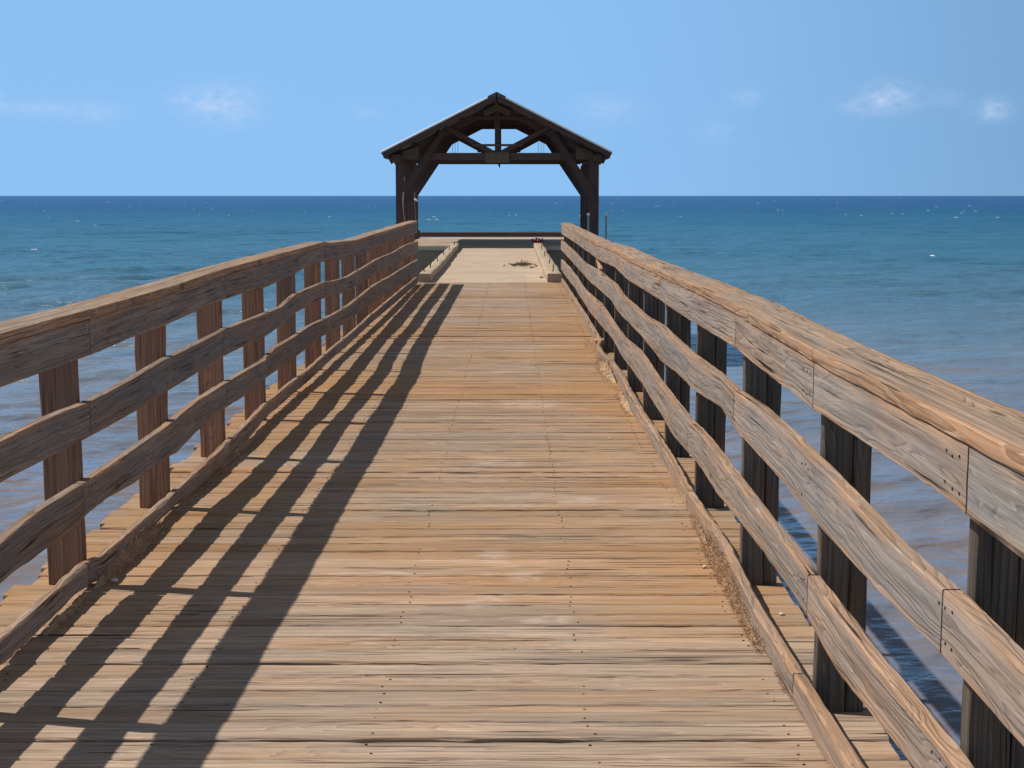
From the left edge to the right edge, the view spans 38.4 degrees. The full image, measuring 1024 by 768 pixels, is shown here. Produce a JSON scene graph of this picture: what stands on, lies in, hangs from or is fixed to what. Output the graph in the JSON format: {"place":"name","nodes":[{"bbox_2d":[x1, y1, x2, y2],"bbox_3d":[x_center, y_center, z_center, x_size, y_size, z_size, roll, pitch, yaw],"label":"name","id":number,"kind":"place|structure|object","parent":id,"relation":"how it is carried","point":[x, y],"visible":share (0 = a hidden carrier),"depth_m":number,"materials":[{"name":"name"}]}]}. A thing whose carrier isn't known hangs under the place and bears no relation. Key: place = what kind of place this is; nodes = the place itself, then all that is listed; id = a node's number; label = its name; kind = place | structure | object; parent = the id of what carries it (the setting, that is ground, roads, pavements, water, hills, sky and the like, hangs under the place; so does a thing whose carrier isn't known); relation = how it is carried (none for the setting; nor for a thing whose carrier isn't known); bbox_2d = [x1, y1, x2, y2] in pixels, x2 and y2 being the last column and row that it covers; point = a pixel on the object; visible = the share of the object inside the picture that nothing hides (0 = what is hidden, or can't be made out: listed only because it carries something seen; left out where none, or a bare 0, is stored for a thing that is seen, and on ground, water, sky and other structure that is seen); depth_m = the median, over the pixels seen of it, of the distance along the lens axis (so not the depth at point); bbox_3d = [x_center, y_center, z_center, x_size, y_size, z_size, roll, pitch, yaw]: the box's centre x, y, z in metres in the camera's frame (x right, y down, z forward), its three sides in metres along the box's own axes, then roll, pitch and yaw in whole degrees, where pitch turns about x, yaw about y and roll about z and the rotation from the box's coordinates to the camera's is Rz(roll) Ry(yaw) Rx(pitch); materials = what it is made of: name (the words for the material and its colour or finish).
{"place":"outdoors","nodes":[
{"label":"outdoors","id":0,"kind":"place"},
{"bbox_2d":[0,196,1023,767],"bbox_3d":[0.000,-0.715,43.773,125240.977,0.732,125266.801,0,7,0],"label":"sea","id":1,"kind":"structure","parent":0,"point":[936,290],"depth_m":93.92,"materials":[{"name":"liquid"}]},
{"bbox_2d":[0,283,911,767],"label":"timber pier","id":2,"kind":"structure","parent":1,"relation":"in","point":[434,525],"depth_m":5.60,"materials":[{"name":"brown wood"}]},
{"bbox_2d":[0,563,87,664],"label":"kerb board","id":3,"kind":"object","parent":2,"relation":"on","point":[23,628],"visible":1,"depth_m":5.18,"materials":[{"name":"brown wood"}]},
{"bbox_2d":[44,433,257,635],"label":"wood splinters","id":4,"kind":"object","parent":2,"relation":"on","point":[139,545],"visible":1,"depth_m":6.21,"materials":[{"name":"brown wood"}]},
{"bbox_2d":[80,442,228,584],"bbox_3d":[-1.662,0.569,7.140,0.056,0.110,2.812,0,7,0],"label":"kerb board","id":5,"kind":"object","parent":2,"relation":"on","point":[203,471],"visible":0.92,"depth_m":6.89,"materials":[{"name":"brown wood"}]},
{"bbox_2d":[0,221,417,584],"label":"railing","id":6,"kind":"object","parent":2,"relation":"attached to","point":[51,347],"visible":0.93,"depth_m":7.16,"materials":[{"name":"brown wood"}]},
{"bbox_2d":[224,378,298,457],"bbox_3d":[-1.675,0.195,9.985,0.059,0.122,2.912,0,7,0],"label":"kerb board","id":7,"kind":"object","parent":2,"relation":"on","point":[248,427],"visible":0.94,"depth_m":9.75,"materials":[{"name":"brown wood"}]},
{"bbox_2d":[295,355,325,387],"bbox_3d":[-1.669,-0.107,12.220,0.049,0.101,1.582,0,7,0],"label":"kerb board","id":8,"kind":"object","parent":2,"relation":"on","point":[314,368],"visible":0.93,"depth_m":12.12,"materials":[{"name":"brown wood"}]},
{"bbox_2d":[323,313,373,363],"bbox_3d":[-1.664,-0.501,15.224,0.051,0.106,4.462,0,7,0],"label":"kerb board","id":9,"kind":"object","parent":2,"relation":"on","point":[335,349],"visible":0.99,"depth_m":14.71,"materials":[{"name":"brown wood"}]},
{"bbox_2d":[372,290,400,319],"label":"kerb board","id":10,"kind":"object","parent":2,"relation":"on","point":[383,307],"visible":0.97,"depth_m":19.36,"materials":[{"name":"brown wood"}]},
{"bbox_2d":[400,277,417,296],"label":"kerb board","id":11,"kind":"object","parent":2,"relation":"on","point":[410,285],"visible":0.98,"depth_m":23.38,"materials":[{"name":"brown wood"}]},
{"bbox_2d":[561,278,569,295],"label":"kerb board","id":12,"kind":"object","parent":2,"relation":"on","point":[565,286],"visible":0.89,"depth_m":24.07,"materials":[{"name":"brown wood"}]},
{"bbox_2d":[568,290,581,314],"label":"kerb board","id":13,"kind":"object","parent":2,"relation":"on","point":[575,302],"visible":0.91,"depth_m":20.42,"materials":[{"name":"brown wood"}]},
{"bbox_2d":[580,308,601,347],"bbox_3d":[0.879,-0.649,16.652,0.052,0.118,4.392,0,7,0],"label":"kerb board","id":14,"kind":"object","parent":2,"relation":"on","point":[591,329],"visible":0.83,"depth_m":16.43,"materials":[{"name":"brown wood"}]},
{"bbox_2d":[585,338,603,350],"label":"wood block","id":15,"kind":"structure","parent":2,"relation":"on","point":[590,343],"depth_m":14.67,"materials":[{"name":"brown wood"}]},
{"bbox_2d":[595,341,611,365],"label":"kerb board","id":16,"kind":"object","parent":2,"relation":"on","point":[602,353],"visible":0.78,"depth_m":13.62,"materials":[{"name":"brown wood"}]},
{"bbox_2d":[592,354,632,414],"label":"wood splinters","id":17,"kind":"object","parent":2,"relation":"on","point":[605,369],"visible":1,"depth_m":12.39,"materials":[{"name":"beige wood"}]},
{"bbox_2d":[610,359,639,414],"bbox_3d":[0.880,0.007,11.595,0.054,0.099,2.792,0,7,0],"label":"kerb board","id":18,"kind":"object","parent":2,"relation":"on","point":[627,391],"visible":0.88,"depth_m":11.38,"materials":[{"name":"brown wood"}]},
{"bbox_2d":[635,404,693,507],"bbox_3d":[0.878,0.375,8.718,0.050,0.099,2.992,0,7,0],"label":"kerb board","id":19,"kind":"object","parent":2,"relation":"on","point":[669,461],"visible":0.96,"depth_m":8.40,"materials":[{"name":"brown wood"}]},
{"bbox_2d":[688,511,792,701],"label":"wood splinters","id":20,"kind":"object","parent":2,"relation":"on","point":[725,578],"visible":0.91,"depth_m":5.76,"materials":[{"name":"brown wood"}]},
{"bbox_2d":[687,491,803,700],"bbox_3d":[0.879,0.744,5.842,0.060,0.097,2.792,0,7,0],"label":"kerb board","id":21,"kind":"object","parent":2,"relation":"on","point":[784,662],"visible":0.81,"depth_m":5.19,"materials":[{"name":"brown wood"}]},
{"bbox_2d":[561,223,1023,767],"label":"railing","id":22,"kind":"object","parent":2,"relation":"attached to","point":[961,447],"visible":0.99,"depth_m":4.03,"materials":[{"name":"brown wood"}]},
{"bbox_2d":[793,674,865,767],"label":"kerb board","id":23,"kind":"object","parent":2,"relation":"on","point":[835,747],"visible":1,"depth_m":4.07,"materials":[{"name":"brown wood"}]},
{"bbox_2d":[414,230,563,281],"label":"landing platform","id":24,"kind":"structure","parent":1,"relation":"in","point":[432,246],"depth_m":49.22,"materials":[{"name":"concrete"}]},
{"bbox_2d":[381,92,612,240],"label":"open shelter","id":25,"kind":"object","parent":24,"relation":"on","point":[417,158],"visible":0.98,"depth_m":44.99,"materials":[{"name":"brown wood"}]},
{"bbox_2d":[587,213,607,239],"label":"ladder","id":26,"kind":"object","parent":24,"relation":"attached to","point":[605,214],"visible":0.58,"depth_m":44.57,"materials":[{"name":"grey metal"}]},
{"bbox_2d":[418,241,561,282],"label":"concrete causeway","id":27,"kind":"structure","parent":1,"relation":"in","point":[454,262],"depth_m":31.12,"materials":[{"name":"concrete"}]},
{"bbox_2d":[510,260,534,265],"bbox_3d":[0.193,-2.645,32.213,0.609,0.136,0.549,0,7,0],"label":"twig heap","id":28,"kind":"object","parent":27,"relation":"on","point":[524,263],"visible":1,"depth_m":32.12,"materials":[{"name":"brown plant"}]},
{"bbox_2d":[531,238,543,242],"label":"red bundle","id":29,"kind":"object","parent":27,"relation":"on","point":[537,240],"visible":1,"depth_m":43.17,"materials":[{"name":"fabric"}]},
{"bbox_2d":[31,198,989,255],"bbox_3d":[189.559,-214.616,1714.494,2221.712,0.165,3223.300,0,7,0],"label":"whitecap foam","id":30,"kind":"object","parent":1,"relation":"on","point":[509,215],"visible":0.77,"depth_m":294.05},
{"bbox_2d":[0,0,1023,195],"label":"sky","id":31,"kind":"structure","parent":0,"point":[98,97],"materials":[{"name":"blue"}]}
]}

